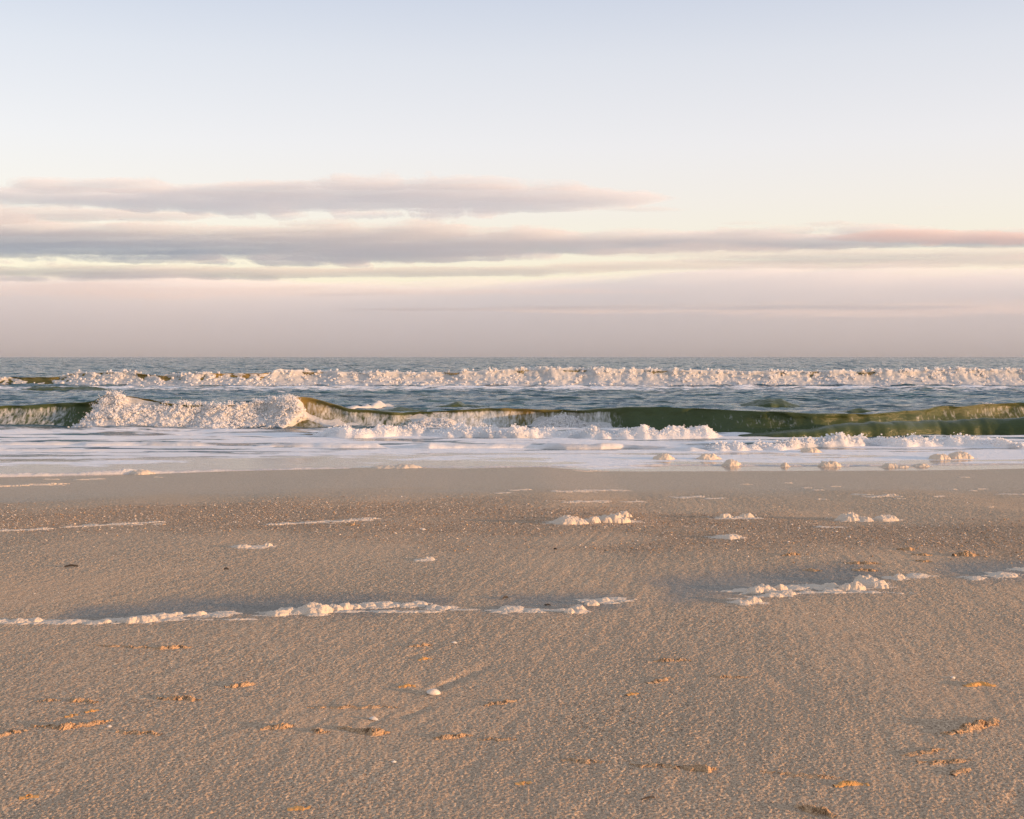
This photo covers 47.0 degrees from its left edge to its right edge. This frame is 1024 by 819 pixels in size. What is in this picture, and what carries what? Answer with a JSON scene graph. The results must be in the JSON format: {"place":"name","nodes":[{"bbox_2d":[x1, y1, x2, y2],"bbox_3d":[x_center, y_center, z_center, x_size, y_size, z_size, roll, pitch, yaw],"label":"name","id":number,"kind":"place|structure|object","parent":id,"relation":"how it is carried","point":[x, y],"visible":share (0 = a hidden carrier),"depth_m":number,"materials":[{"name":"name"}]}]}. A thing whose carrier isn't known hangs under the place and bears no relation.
{"place":"outdoors","nodes":[
{"label":"outdoors","id":0,"kind":"place"},
{"bbox_2d":[0,467,1023,818],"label":"beach sand","id":1,"kind":"structure","parent":0,"point":[846,685],"depth_m":6.02,"materials":[{"name":"sand"}]},
{"bbox_2d":[0,729,26,736],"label":"sand clump","id":2,"kind":"object","parent":1,"relation":"on","point":[7,733],"visible":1,"depth_m":4.70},
{"bbox_2d":[7,618,32,624],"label":"foam clump","id":3,"kind":"object","parent":1,"relation":"on","point":[17,621],"visible":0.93,"depth_m":6.65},
{"bbox_2d":[0,527,53,530],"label":"foam streak","id":4,"kind":"object","parent":1,"relation":"on","point":[44,528],"visible":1,"depth_m":10.65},
{"bbox_2d":[19,794,38,799],"bbox_3d":[-1.652,1.323,4.024,0.062,0.011,0.047,-1,3,-20],"label":"orange chip","id":5,"kind":"object","parent":1,"relation":"on","point":[26,797],"visible":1,"depth_m":4.01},
{"bbox_2d":[18,617,48,624],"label":"foam clump","id":6,"kind":"object","parent":1,"relation":"on","point":[35,619],"visible":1,"depth_m":6.66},
{"bbox_2d":[0,483,67,486],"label":"foam streak","id":7,"kind":"object","parent":1,"relation":"on","point":[44,484],"visible":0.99,"depth_m":16.89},
{"bbox_2d":[30,724,57,729],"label":"sand clump","id":8,"kind":"object","parent":1,"relation":"on","point":[50,726],"visible":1,"depth_m":4.76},
{"bbox_2d":[32,619,89,624],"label":"foam clump","id":9,"kind":"object","parent":1,"relation":"on","point":[67,621],"visible":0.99,"depth_m":6.64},
{"bbox_2d":[52,722,79,729],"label":"sand clump","id":10,"kind":"object","parent":1,"relation":"on","point":[66,726],"visible":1,"depth_m":4.75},
{"bbox_2d":[67,698,97,703],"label":"sand clump","id":11,"kind":"object","parent":1,"relation":"on","point":[79,700],"visible":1,"depth_m":5.11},
{"bbox_2d":[71,719,112,728],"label":"sand clump","id":12,"kind":"object","parent":1,"relation":"on","point":[92,723],"visible":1,"depth_m":4.79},
{"bbox_2d":[83,619,120,625],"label":"foam clump","id":13,"kind":"object","parent":1,"relation":"on","point":[101,622],"visible":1,"depth_m":6.63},
{"bbox_2d":[59,521,164,527],"bbox_3d":[-3.744,1.080,11.063,0.962,0.032,0.305,-1,3,-14],"label":"foam streak","id":14,"kind":"object","parent":1,"relation":"on","point":[122,523],"visible":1,"depth_m":11.04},
{"bbox_2d":[95,644,156,649],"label":"sand clump","id":15,"kind":"object","parent":1,"relation":"on","point":[134,647],"visible":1,"depth_m":6.08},
{"bbox_2d":[115,730,161,735],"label":"sand clump","id":16,"kind":"object","parent":1,"relation":"on","point":[135,732],"visible":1,"depth_m":4.69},
{"bbox_2d":[117,612,185,624],"bbox_3d":[-2.084,1.188,6.709,0.430,0.044,0.252,0,3,0],"label":"foam clump","id":17,"kind":"object","parent":1,"relation":"on","point":[147,619],"visible":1,"depth_m":6.66,"materials":[{"name":"liquid"}]},
{"bbox_2d":[43,615,276,620],"bbox_3d":[-2.207,1.201,6.710,1.729,0.022,0.160,0,3,-4],"label":"foam ribbon","id":18,"kind":"object","parent":1,"relation":"on","point":[117,619],"visible":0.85,"depth_m":6.71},
{"bbox_2d":[154,645,191,649],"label":"sand clump","id":19,"kind":"object","parent":1,"relation":"on","point":[171,647],"visible":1,"depth_m":6.04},
{"bbox_2d":[169,612,186,617],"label":"foam clump","id":20,"kind":"object","parent":1,"relation":"on","point":[177,614],"visible":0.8,"depth_m":6.80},
{"bbox_2d":[156,695,200,701],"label":"sand clump","id":21,"kind":"object","parent":1,"relation":"on","point":[186,697],"visible":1,"depth_m":5.14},
{"bbox_2d":[183,611,212,616],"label":"foam clump","id":22,"kind":"object","parent":1,"relation":"on","point":[200,613],"visible":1,"depth_m":6.82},
{"bbox_2d":[205,611,242,617],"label":"foam clump","id":23,"kind":"object","parent":1,"relation":"on","point":[219,614],"visible":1,"depth_m":6.85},
{"bbox_2d":[224,681,254,687],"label":"sand clump","id":24,"kind":"object","parent":1,"relation":"on","point":[243,684],"visible":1,"depth_m":5.35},
{"bbox_2d":[229,543,276,548],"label":"foam clump","id":25,"kind":"object","parent":1,"relation":"on","point":[264,545],"visible":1,"depth_m":9.35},
{"bbox_2d":[260,722,293,730],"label":"sand clump","id":26,"kind":"object","parent":1,"relation":"on","point":[282,725],"visible":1,"depth_m":4.75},
{"bbox_2d":[260,607,296,616],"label":"foam clump","id":27,"kind":"object","parent":1,"relation":"on","point":[282,612],"visible":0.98,"depth_m":6.83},
{"bbox_2d":[266,520,331,525],"bbox_3d":[-1.983,1.066,11.077,0.733,0.039,0.270,-1,3,-17],"label":"foam streak","id":28,"kind":"object","parent":1,"relation":"on","point":[290,523],"visible":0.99,"depth_m":11.05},
{"bbox_2d":[287,805,310,810],"bbox_3d":[-0.708,1.325,3.911,0.076,0.009,0.051,-1,3,-11],"label":"orange chip","id":29,"kind":"object","parent":1,"relation":"on","point":[296,808],"visible":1,"depth_m":3.90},
{"bbox_2d":[287,602,332,617],"bbox_3d":[-1.170,1.163,6.896,0.371,0.067,0.290,0,3,0],"label":"foam clump","id":30,"kind":"object","parent":1,"relation":"on","point":[314,609],"visible":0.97,"depth_m":6.85,"materials":[{"name":"liquid"}]},
{"bbox_2d":[335,726,355,731],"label":"sand clump","id":31,"kind":"object","parent":1,"relation":"on","point":[348,728],"visible":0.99,"depth_m":4.74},
{"bbox_2d":[329,602,366,610],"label":"foam clump","id":32,"kind":"object","parent":1,"relation":"on","point":[343,606],"visible":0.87,"depth_m":6.96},
{"bbox_2d":[321,517,382,522],"bbox_3d":[-1.523,1.068,11.344,0.615,0.039,0.333,-1,3,-27],"label":"foam streak","id":33,"kind":"object","parent":1,"relation":"on","point":[360,519],"visible":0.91,"depth_m":11.35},
{"bbox_2d":[307,704,397,708],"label":"sand clump","id":34,"kind":"object","parent":1,"relation":"on","point":[355,707],"visible":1,"depth_m":5.04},
{"bbox_2d":[255,608,454,616],"bbox_3d":[-0.925,1.186,6.895,1.211,0.023,0.146,0,3,-5],"label":"foam ribbon","id":35,"kind":"object","parent":1,"relation":"on","point":[384,611],"visible":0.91,"depth_m":6.88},
{"bbox_2d":[356,727,389,735],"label":"sand clump","id":36,"kind":"object","parent":1,"relation":"on","point":[370,731],"visible":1,"depth_m":4.69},
{"bbox_2d":[359,601,401,608],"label":"foam clump","id":37,"kind":"object","parent":1,"relation":"on","point":[379,605],"visible":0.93,"depth_m":7.04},
{"bbox_2d":[366,464,426,468],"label":"foam clump","id":38,"kind":"object","parent":1,"relation":"on","point":[402,466],"visible":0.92,"depth_m":20.60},
{"bbox_2d":[400,601,432,607],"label":"foam clump","id":39,"kind":"object","parent":1,"relation":"on","point":[413,604],"visible":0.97,"depth_m":7.05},
{"bbox_2d":[414,556,436,561],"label":"foam clump","id":40,"kind":"object","parent":1,"relation":"on","point":[427,558],"visible":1,"depth_m":8.72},
{"bbox_2d":[426,689,440,694],"bbox_3d":[-0.349,1.257,5.252,0.067,0.020,0.047,8,13,-10],"label":"seashell","id":41,"kind":"object","parent":1,"relation":"on","point":[433,692],"visible":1,"depth_m":5.24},
{"bbox_2d":[419,604,458,610],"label":"foam clump","id":42,"kind":"object","parent":1,"relation":"on","point":[433,607],"visible":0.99,"depth_m":6.99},
{"bbox_2d":[432,733,472,739],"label":"sand clump","id":43,"kind":"object","parent":1,"relation":"on","point":[450,736],"visible":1,"depth_m":4.64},
{"bbox_2d":[477,737,516,741],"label":"sand clump","id":44,"kind":"object","parent":1,"relation":"on","point":[499,739],"visible":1,"depth_m":4.62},
{"bbox_2d":[485,699,517,705],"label":"sand clump","id":45,"kind":"object","parent":1,"relation":"on","point":[506,701],"visible":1,"depth_m":5.11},
{"bbox_2d":[436,608,566,611],"bbox_3d":[-0.015,1.182,6.944,0.878,0.021,0.077,0,3,0],"label":"foam ribbon","id":46,"kind":"object","parent":1,"relation":"on","point":[555,610],"visible":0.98,"depth_m":6.94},
{"bbox_2d":[489,605,529,615],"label":"foam clump","id":47,"kind":"object","parent":1,"relation":"on","point":[505,609],"visible":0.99,"depth_m":6.91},
{"bbox_2d":[525,609,547,612],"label":"foam clump","id":48,"kind":"object","parent":1,"relation":"on","point":[535,611],"visible":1,"depth_m":6.89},
{"bbox_2d":[545,515,595,524],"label":"foam clump","id":49,"kind":"object","parent":1,"relation":"on","point":[568,520],"visible":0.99,"depth_m":10.94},
{"bbox_2d":[550,490,595,492],"bbox_3d":[0.771,1.057,15.174,0.670,0.050,0.347,-1,3,-25],"label":"foam fleck","id":50,"kind":"object","parent":1,"relation":"on","point":[571,491],"visible":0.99,"depth_m":15.15},
{"bbox_2d":[563,604,590,613],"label":"foam clump","id":51,"kind":"object","parent":1,"relation":"on","point":[578,609],"visible":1,"depth_m":6.88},
{"bbox_2d":[553,500,610,502],"bbox_3d":[0.873,1.064,13.587,0.750,0.053,0.339,-1,3,-22],"label":"foam fleck","id":52,"kind":"object","parent":1,"relation":"on","point":[575,501],"visible":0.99,"depth_m":13.56},
{"bbox_2d":[561,758,602,764],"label":"sand clump","id":53,"kind":"object","parent":1,"relation":"on","point":[585,761],"visible":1,"depth_m":4.36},
{"bbox_2d":[578,489,623,490],"bbox_3d":[1.238,1.072,15.617,0.761,0.045,0.308,-1,3,-18],"label":"foam fleck","id":54,"kind":"object","parent":1,"relation":"on","point":[602,489],"visible":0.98,"depth_m":15.60},
{"bbox_2d":[575,597,636,605],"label":"foam clump","id":55,"kind":"object","parent":1,"relation":"on","point":[599,601],"visible":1,"depth_m":7.18,"materials":[{"name":"liquid"}]},
{"bbox_2d":[583,511,639,522],"bbox_3d":[1.021,1.044,11.470,0.569,0.135,0.903,3,4,45],"label":"foam clump","id":56,"kind":"object","parent":1,"relation":"on","point":[618,517],"visible":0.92,"depth_m":11.21,"materials":[{"name":"liquid"}]},
{"bbox_2d":[629,763,684,769],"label":"sand clump","id":57,"kind":"object","parent":1,"relation":"on","point":[655,765],"visible":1,"depth_m":4.31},
{"bbox_2d":[645,677,673,683],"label":"sand clump","id":58,"kind":"object","parent":1,"relation":"on","point":[664,679],"visible":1,"depth_m":5.45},
{"bbox_2d":[653,658,691,661],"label":"sand clump","id":59,"kind":"object","parent":1,"relation":"on","point":[671,659],"visible":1,"depth_m":5.81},
{"bbox_2d":[683,764,715,772],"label":"sand clump","id":60,"kind":"object","parent":1,"relation":"on","point":[702,768],"visible":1,"depth_m":4.27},
{"bbox_2d":[704,534,745,539],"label":"foam clump","id":61,"kind":"object","parent":1,"relation":"on","point":[731,536],"visible":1,"depth_m":9.82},
{"bbox_2d":[711,675,747,678],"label":"sand clump","id":62,"kind":"object","parent":1,"relation":"on","point":[729,676],"visible":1,"depth_m":5.51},
{"bbox_2d":[733,513,755,518],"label":"foam clump","id":63,"kind":"object","parent":1,"relation":"on","point":[748,515],"visible":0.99,"depth_m":11.79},
{"bbox_2d":[726,596,768,605],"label":"foam clump","id":64,"kind":"object","parent":1,"relation":"on","point":[753,600],"visible":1,"depth_m":7.14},
{"bbox_2d":[720,583,775,594],"bbox_3d":[1.544,1.143,7.500,0.438,0.055,0.214,0,3,0],"label":"foam clump","id":65,"kind":"object","parent":1,"relation":"on","point":[760,588],"visible":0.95,"depth_m":7.47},
{"bbox_2d":[753,590,803,598],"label":"foam clump","id":66,"kind":"object","parent":1,"relation":"on","point":[785,593],"visible":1,"depth_m":7.37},
{"bbox_2d":[774,584,792,590],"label":"foam clump","id":67,"kind":"object","parent":1,"relation":"on","point":[780,587],"visible":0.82,"depth_m":7.54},
{"bbox_2d":[760,770,841,779],"bbox_3d":[1.036,1.313,4.225,0.287,0.012,0.054,1,3,14],"label":"sand clump","id":68,"kind":"object","parent":1,"relation":"on","point":[809,776],"visible":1,"depth_m":4.21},
{"bbox_2d":[773,582,838,590],"bbox_3d":[1.943,1.148,7.659,0.532,0.036,0.238,0,3,0],"label":"foam clump","id":69,"kind":"object","parent":1,"relation":"on","point":[824,586],"visible":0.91,"depth_m":7.64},
{"bbox_2d":[707,587,914,598],"bbox_3d":[1.919,1.165,7.486,1.336,0.025,0.277,0,3,-9],"label":"foam ribbon","id":70,"kind":"object","parent":1,"relation":"on","point":[831,592],"visible":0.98,"depth_m":7.48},
{"bbox_2d":[794,804,836,817],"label":"sand clump","id":71,"kind":"object","parent":1,"relation":"on","point":[814,810],"visible":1,"depth_m":3.88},
{"bbox_2d":[832,780,869,787],"bbox_3d":[1.187,1.315,4.137,0.127,0.016,0.056,0,3,-8],"label":"orange flake","id":72,"kind":"object","parent":1,"relation":"on","point":[847,783],"visible":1,"depth_m":4.13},
{"bbox_2d":[830,512,873,521],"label":"foam clump","id":73,"kind":"object","parent":1,"relation":"on","point":[849,517],"visible":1,"depth_m":11.55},
{"bbox_2d":[838,581,869,591],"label":"foam clump","id":74,"kind":"object","parent":1,"relation":"on","point":[856,586],"visible":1,"depth_m":7.56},
{"bbox_2d":[844,561,881,564],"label":"sand clump","id":75,"kind":"object","parent":1,"relation":"on","point":[863,562],"visible":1,"depth_m":8.54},
{"bbox_2d":[847,574,890,588],"bbox_3d":[2.352,1.129,7.754,0.317,0.071,0.285,1,3,22],"label":"foam clump","id":76,"kind":"object","parent":1,"relation":"on","point":[868,581],"visible":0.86,"depth_m":7.70,"materials":[{"name":"liquid"}]},
{"bbox_2d":[859,494,902,497],"bbox_3d":[4.556,1.065,14.477,0.587,0.039,0.282,-1,3,-24],"label":"foam streak","id":77,"kind":"object","parent":1,"relation":"on","point":[886,495],"visible":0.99,"depth_m":14.45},
{"bbox_2d":[871,514,902,521],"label":"foam clump","id":78,"kind":"object","parent":1,"relation":"on","point":[887,518],"visible":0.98,"depth_m":11.55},
{"bbox_2d":[881,573,916,580],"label":"foam clump","id":79,"kind":"object","parent":1,"relation":"on","point":[897,577],"visible":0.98,"depth_m":7.96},
{"bbox_2d":[905,573,936,579],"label":"foam clump","id":80,"kind":"object","parent":1,"relation":"on","point":[917,575],"visible":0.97,"depth_m":8.05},
{"bbox_2d":[899,747,945,756],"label":"sand clump","id":81,"kind":"object","parent":1,"relation":"on","point":[914,753],"visible":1,"depth_m":4.46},
{"bbox_2d":[916,758,970,764],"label":"sand clump","id":82,"kind":"object","parent":1,"relation":"on","point":[949,761],"visible":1,"depth_m":4.36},
{"bbox_2d":[940,729,965,734],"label":"sand clump","id":83,"kind":"object","parent":1,"relation":"on","point":[951,732],"visible":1,"depth_m":4.69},
{"bbox_2d":[950,767,970,775],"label":"sand clump","id":84,"kind":"object","parent":1,"relation":"on","point":[960,771],"visible":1,"depth_m":4.26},
{"bbox_2d":[952,550,979,556],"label":"sand clump","id":85,"kind":"object","parent":1,"relation":"on","point":[965,553],"visible":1,"depth_m":8.91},
{"bbox_2d":[957,576,988,580],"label":"foam clump","id":86,"kind":"object","parent":1,"relation":"on","point":[972,578],"visible":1,"depth_m":7.98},
{"bbox_2d":[953,717,999,733],"bbox_3d":[1.885,1.276,4.773,0.281,0.036,0.079,-1,3,-30],"label":"sand clump","id":87,"kind":"object","parent":1,"relation":"on","point":[969,727],"visible":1,"depth_m":4.75,"materials":[{"name":"sand"}]},
{"bbox_2d":[963,681,995,686],"bbox_3d":[2.129,1.253,5.377,0.154,0.020,0.072,0,3,0],"label":"orange flake","id":88,"kind":"object","parent":1,"relation":"on","point":[976,684],"visible":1,"depth_m":5.36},
{"bbox_2d":[982,571,1023,579],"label":"foam clump","id":89,"kind":"object","parent":1,"relation":"on","point":[1000,574],"visible":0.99,"depth_m":8.08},
{"bbox_2d":[0,357,1023,476],"bbox_3d":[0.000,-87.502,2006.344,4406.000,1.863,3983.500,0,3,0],"label":"sea","id":90,"kind":"structure","parent":0,"point":[234,449],"depth_m":46.25,"materials":[{"name":"liquid"}]},
{"bbox_2d":[0,448,111,450],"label":"foam roller","id":91,"kind":"object","parent":90,"relation":"on","point":[36,449],"visible":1,"depth_m":24.51,"materials":[{"name":"white liquid"}]},
{"bbox_2d":[21,386,112,390],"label":"swell","id":92,"kind":"structure","parent":90,"relation":"on","point":[41,388],"depth_m":68.11,"materials":[{"name":"liquid"}]},
{"bbox_2d":[0,441,215,445],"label":"foam roller","id":93,"kind":"object","parent":90,"relation":"on","point":[178,443],"visible":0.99,"depth_m":26.00,"materials":[{"name":"white liquid"}]},
{"bbox_2d":[129,469,155,474],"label":"foam clump","id":94,"kind":"object","parent":90,"relation":"on","point":[139,472],"visible":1,"depth_m":19.57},
{"bbox_2d":[0,467,346,476],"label":"foam edge","id":95,"kind":"object","parent":90,"relation":"on","point":[124,471],"visible":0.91,"depth_m":19.64,"materials":[{"name":"white liquid"}]},
{"bbox_2d":[347,401,394,408],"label":"foam roller","id":96,"kind":"object","parent":90,"relation":"on","point":[378,404],"visible":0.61,"depth_m":44.83,"materials":[{"name":"white liquid"}]},
{"bbox_2d":[375,407,426,411],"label":"swell","id":97,"kind":"structure","parent":90,"relation":"on","point":[402,409],"depth_m":42.65,"materials":[{"name":"liquid"}]},
{"bbox_2d":[436,401,488,407],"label":"swell","id":98,"kind":"structure","parent":90,"relation":"on","point":[457,404],"depth_m":45.74,"materials":[{"name":"liquid"}]},
{"bbox_2d":[254,443,709,450],"bbox_3d":[-0.725,0.765,25.542,10.080,0.156,1.329,0,3,6],"label":"foam roller","id":99,"kind":"object","parent":90,"relation":"on","point":[598,446],"visible":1,"depth_m":25.16,"materials":[{"name":"white liquid"}]},
{"bbox_2d":[0,390,1023,432],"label":"breaking wave","id":100,"kind":"object","parent":90,"relation":"on","point":[110,408],"visible":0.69,"depth_m":33.18,"materials":[{"name":"liquid"}]},
{"bbox_2d":[0,357,1023,386],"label":"breaking wave","id":101,"kind":"object","parent":90,"relation":"on","point":[623,376],"visible":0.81,"depth_m":80.70,"materials":[{"name":"liquid"}]},
{"bbox_2d":[309,420,722,438],"bbox_3d":[0.110,0.463,29.355,10.488,0.461,2.834,0,3,0],"label":"foam roller","id":102,"kind":"object","parent":90,"relation":"on","point":[462,430],"visible":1,"depth_m":28.54,"materials":[{"name":"white liquid"}]},
{"bbox_2d":[653,453,674,459],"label":"foam clump","id":103,"kind":"object","parent":90,"relation":"on","point":[662,456],"visible":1,"depth_m":22.37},
{"bbox_2d":[692,453,722,459],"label":"foam clump","id":104,"kind":"object","parent":90,"relation":"on","point":[709,456],"visible":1,"depth_m":22.39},
{"bbox_2d":[427,463,1023,467],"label":"foam edge","id":105,"kind":"object","parent":90,"relation":"on","point":[744,465],"visible":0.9,"depth_m":21.11,"materials":[{"name":"white liquid"}]},
{"bbox_2d":[721,459,740,466],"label":"foam clump","id":106,"kind":"object","parent":90,"relation":"on","point":[731,462],"visible":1,"depth_m":21.09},
{"bbox_2d":[733,399,799,407],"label":"swell","id":107,"kind":"structure","parent":90,"relation":"on","point":[776,403],"depth_m":46.66,"materials":[{"name":"liquid"}]},
{"bbox_2d":[799,447,821,452],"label":"foam clump","id":108,"kind":"object","parent":90,"relation":"on","point":[810,450],"visible":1,"depth_m":24.03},
{"bbox_2d":[817,461,840,466],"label":"foam clump","id":109,"kind":"object","parent":90,"relation":"on","point":[829,464],"visible":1,"depth_m":20.93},
{"bbox_2d":[836,408,871,412],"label":"swell","id":110,"kind":"structure","parent":90,"relation":"on","point":[858,410],"depth_m":41.12,"materials":[{"name":"liquid"}]},
{"bbox_2d":[698,432,1023,450],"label":"foam roller","id":111,"kind":"object","parent":90,"relation":"on","point":[840,439],"visible":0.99,"depth_m":25.63,"materials":[{"name":"white liquid"}]},
{"bbox_2d":[739,417,1023,436],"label":"swell","id":112,"kind":"structure","parent":90,"relation":"on","point":[995,426],"depth_m":29.49,"materials":[{"name":"liquid"}]},
{"bbox_2d":[880,463,913,467],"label":"foam clump","id":113,"kind":"object","parent":90,"relation":"on","point":[887,465],"visible":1,"depth_m":20.79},
{"bbox_2d":[929,454,952,459],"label":"foam clump","id":114,"kind":"object","parent":90,"relation":"on","point":[939,457],"visible":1,"depth_m":22.39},
{"bbox_2d":[948,451,977,459],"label":"foam clump","id":115,"kind":"object","parent":90,"relation":"on","point":[961,455],"visible":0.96,"depth_m":22.55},
{"bbox_2d":[0,490,1023,571],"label":"shell gravel","id":116,"kind":"structure","parent":0,"point":[532,515],"depth_m":11.15,"materials":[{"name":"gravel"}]},
{"bbox_2d":[0,357,1023,357],"bbox_3d":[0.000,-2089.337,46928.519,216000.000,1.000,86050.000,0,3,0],"label":"open sea","id":117,"kind":"structure","parent":0,"point":[519,357],"depth_m":5758.19,"materials":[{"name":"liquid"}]},
{"bbox_2d":[0,0,1023,356],"label":"sky","id":118,"kind":"structure","parent":0,"point":[179,178],"materials":[{"name":"white"}]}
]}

